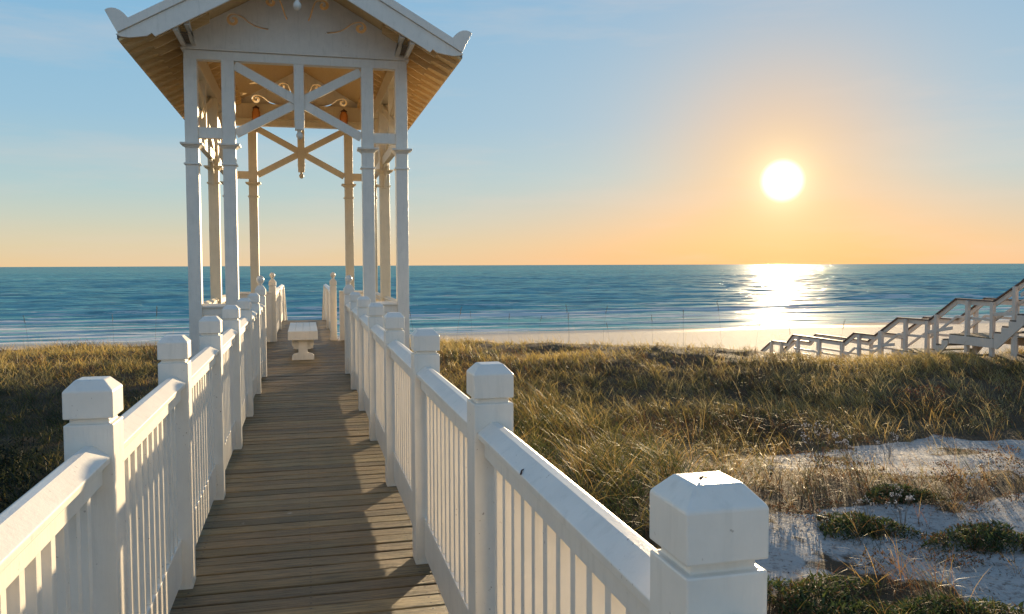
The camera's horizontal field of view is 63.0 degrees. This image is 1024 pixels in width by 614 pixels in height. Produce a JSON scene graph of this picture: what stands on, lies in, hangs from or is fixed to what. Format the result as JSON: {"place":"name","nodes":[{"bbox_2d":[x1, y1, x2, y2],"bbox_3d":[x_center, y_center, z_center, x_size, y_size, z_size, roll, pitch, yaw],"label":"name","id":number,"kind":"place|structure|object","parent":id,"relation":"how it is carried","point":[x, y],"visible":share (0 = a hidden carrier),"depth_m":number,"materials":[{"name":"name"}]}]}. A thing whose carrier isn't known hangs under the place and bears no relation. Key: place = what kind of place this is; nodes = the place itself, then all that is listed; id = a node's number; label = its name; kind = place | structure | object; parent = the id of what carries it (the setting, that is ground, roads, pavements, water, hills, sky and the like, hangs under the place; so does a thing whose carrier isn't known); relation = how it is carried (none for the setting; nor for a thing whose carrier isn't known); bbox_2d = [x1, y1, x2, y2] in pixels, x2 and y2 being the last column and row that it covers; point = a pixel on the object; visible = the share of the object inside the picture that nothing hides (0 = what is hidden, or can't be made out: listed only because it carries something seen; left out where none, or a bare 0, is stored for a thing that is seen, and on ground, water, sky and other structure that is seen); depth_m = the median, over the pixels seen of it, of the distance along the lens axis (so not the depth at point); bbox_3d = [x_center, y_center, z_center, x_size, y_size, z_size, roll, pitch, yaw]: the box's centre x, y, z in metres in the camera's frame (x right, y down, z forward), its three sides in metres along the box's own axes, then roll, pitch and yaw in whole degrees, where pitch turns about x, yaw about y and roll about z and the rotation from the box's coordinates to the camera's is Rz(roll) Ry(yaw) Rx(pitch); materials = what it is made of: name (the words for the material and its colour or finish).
{"place":"outdoors","nodes":[
{"label":"outdoors","id":0,"kind":"place"},
{"bbox_2d":[0,320,1023,613],"bbox_3d":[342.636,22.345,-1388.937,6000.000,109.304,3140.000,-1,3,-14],"label":"ground","id":1,"kind":"structure","parent":0,"point":[806,546],"depth_m":14.86,"materials":[{"name":"white sand"}]},
{"bbox_2d":[105,0,471,376],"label":"pavilion","id":2,"kind":"structure","parent":1,"relation":"on","point":[378,71],"depth_m":12.54,"materials":[{"name":"white paint"}]},
{"bbox_2d":[252,106,259,119],"bbox_3d":[-5.369,-4.029,17.534,0.172,0.368,0.316,-1,3,-14],"label":"lantern","id":3,"kind":"object","parent":2,"relation":"attached to","point":[255,112],"visible":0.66,"depth_m":17.40,"materials":[{"name":"orange glass"}]},
{"bbox_2d":[288,322,317,359],"bbox_3d":[-3.918,0.621,15.666,0.504,0.512,2.370,-1,3,-14],"label":"bench","id":4,"kind":"object","parent":2,"relation":"on","point":[302,336],"visible":1,"depth_m":14.64,"materials":[{"name":"white paint"}]},
{"bbox_2d":[340,109,347,123],"bbox_3d":[-3.622,-4.057,17.964,0.172,0.368,0.316,-1,3,-14],"label":"lantern","id":5,"kind":"object","parent":2,"relation":"attached to","point":[343,116],"visible":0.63,"depth_m":17.83,"materials":[{"name":"orange glass"}]},
{"bbox_2d":[277,320,337,340],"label":"boardwalk","id":6,"kind":"structure","parent":1,"relation":"on","point":[322,330],"depth_m":21.36,"materials":[{"name":"brown wood"}]},
{"bbox_2d":[269,272,286,341],"bbox_3d":[-6.672,0.341,24.147,0.154,2.775,12.406,-1,3,-14],"label":"railing","id":7,"kind":"object","parent":6,"relation":"on","point":[278,306],"visible":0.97,"depth_m":19.87,"materials":[{"name":"white paint"}]},
{"bbox_2d":[322,272,336,339],"bbox_3d":[-5.421,0.321,24.455,0.154,2.775,12.406,-1,3,-14],"label":"railing","id":8,"kind":"object","parent":6,"relation":"on","point":[329,309],"visible":0.98,"depth_m":18.44,"materials":[{"name":"white paint"}]},
{"bbox_2d":[169,374,448,613],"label":"boardwalk","id":9,"kind":"structure","parent":1,"relation":"on","point":[308,514],"depth_m":5.34,"materials":[{"name":"brown wood"}]},
{"bbox_2d":[0,276,266,613],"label":"railing","id":10,"kind":"object","parent":9,"relation":"on","point":[109,515],"visible":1,"depth_m":3.19,"materials":[{"name":"white paint"}]},
{"bbox_2d":[343,275,768,613],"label":"railing","id":11,"kind":"object","parent":9,"relation":"on","point":[495,531],"visible":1,"depth_m":2.63,"materials":[{"name":"white paint"}]},
{"bbox_2d":[768,458,792,484],"bbox_3d":[3.508,2.182,10.962,0.338,0.384,0.255,-2,3,-33],"label":"flowering plant","id":12,"kind":"object","parent":1,"relation":"on","point":[781,468],"visible":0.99,"depth_m":10.95,"materials":[{"name":"beige plant"}]},
{"bbox_2d":[801,422,838,459],"bbox_3d":[4.814,2.137,13.066,0.570,0.648,0.430,0,3,11],"label":"flowering plant","id":13,"kind":"object","parent":1,"relation":"on","point":[836,436],"visible":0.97,"depth_m":13.09,"materials":[{"name":"beige plant"}]},
{"bbox_2d":[767,568,888,613],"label":"shrub","id":14,"kind":"object","parent":1,"relation":"on","point":[806,592],"visible":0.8,"depth_m":7.29,"materials":[{"name":"green plant"}]},
{"bbox_2d":[835,435,857,461],"bbox_3d":[5.117,2.214,12.678,0.312,0.487,0.296,-1,3,-24],"label":"flowering plant","id":15,"kind":"object","parent":1,"relation":"on","point":[849,446],"visible":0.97,"depth_m":12.72,"materials":[{"name":"beige plant"}]},
{"bbox_2d":[815,510,926,540],"bbox_3d":[3.822,2.395,9.256,1.360,0.253,0.884,-1,3,-14],"label":"shrub","id":16,"kind":"object","parent":1,"relation":"on","point":[837,525],"visible":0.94,"depth_m":9.11,"materials":[{"name":"green plant"}]},
{"bbox_2d":[875,432,899,458],"bbox_3d":[5.830,2.176,12.976,0.366,0.478,0.245,1,3,17],"label":"flowering plant","id":17,"kind":"object","parent":1,"relation":"on","point":[896,438],"visible":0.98,"depth_m":12.98,"materials":[{"name":"beige plant"}]},
{"bbox_2d":[760,279,1023,359],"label":"beach stairs","id":18,"kind":"structure","parent":1,"relation":"on","point":[992,339],"depth_m":23.76,"materials":[{"name":"white wood"}]},
{"bbox_2d":[889,484,901,506],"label":"flowering plant","id":19,"kind":"object","parent":1,"relation":"on","point":[895,493],"visible":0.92,"depth_m":10.17,"materials":[{"name":"beige plant"}]},
{"bbox_2d":[885,492,914,524],"bbox_3d":[4.336,2.298,9.351,0.296,0.487,0.312,1,3,22],"label":"flowering plant","id":20,"kind":"object","parent":1,"relation":"on","point":[910,498],"visible":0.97,"depth_m":9.36,"materials":[{"name":"beige plant"}]},
{"bbox_2d":[809,595,996,613],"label":"shrub","id":21,"kind":"object","parent":1,"relation":"on","point":[895,609],"visible":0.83,"depth_m":6.97,"materials":[{"name":"green plant"}]},
{"bbox_2d":[860,483,952,504],"bbox_3d":[4.825,2.314,10.538,1.226,0.202,0.771,0,3,-4],"label":"shrub","id":22,"kind":"object","parent":1,"relation":"on","point":[887,488],"visible":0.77,"depth_m":10.38,"materials":[{"name":"green plant"}]},
{"bbox_2d":[884,590,1023,613],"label":"shrub","id":23,"kind":"object","parent":1,"relation":"on","point":[979,607],"visible":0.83,"depth_m":7.04,"materials":[{"name":"green plant"}]},
{"bbox_2d":[920,519,1023,553],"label":"shrub","id":24,"kind":"object","parent":1,"relation":"on","point":[997,534],"visible":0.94,"depth_m":8.86,"materials":[{"name":"green plant"}]},
{"bbox_2d":[959,470,994,505],"bbox_3d":[5.653,2.228,10.191,0.319,0.480,0.422,0,3,14],"label":"flowering plant","id":25,"kind":"object","parent":1,"relation":"on","point":[973,494],"visible":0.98,"depth_m":10.16,"materials":[{"name":"beige plant"}]},
{"bbox_2d":[1001,463,1023,499],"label":"flowering plant","id":26,"kind":"object","parent":1,"relation":"on","point":[1020,475],"visible":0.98,"depth_m":10.32,"materials":[{"name":"beige plant"}]},
{"bbox_2d":[0,264,1023,343],"bbox_3d":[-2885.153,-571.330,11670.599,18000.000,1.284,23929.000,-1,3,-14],"label":"sea","id":27,"kind":"structure","parent":0,"point":[73,303],"depth_m":158.09,"materials":[{"name":"liquid"}]},
{"bbox_2d":[0,325,1023,613],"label":"dune grass","id":28,"kind":"structure","parent":0,"point":[534,403],"depth_m":16.46,"materials":[{"name":"green plant"}]},
{"bbox_2d":[0,0,1023,266],"label":"sky","id":29,"kind":"structure","parent":0,"point":[563,132],"materials":[{"name":"blue"}]},
{"bbox_2d":[853,496,876,517],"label":"flowering plant","id":30,"kind":"object","parent":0,"point":[858,500],"visible":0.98,"depth_m":9.46,"materials":[{"name":"beige plant"}]}
]}

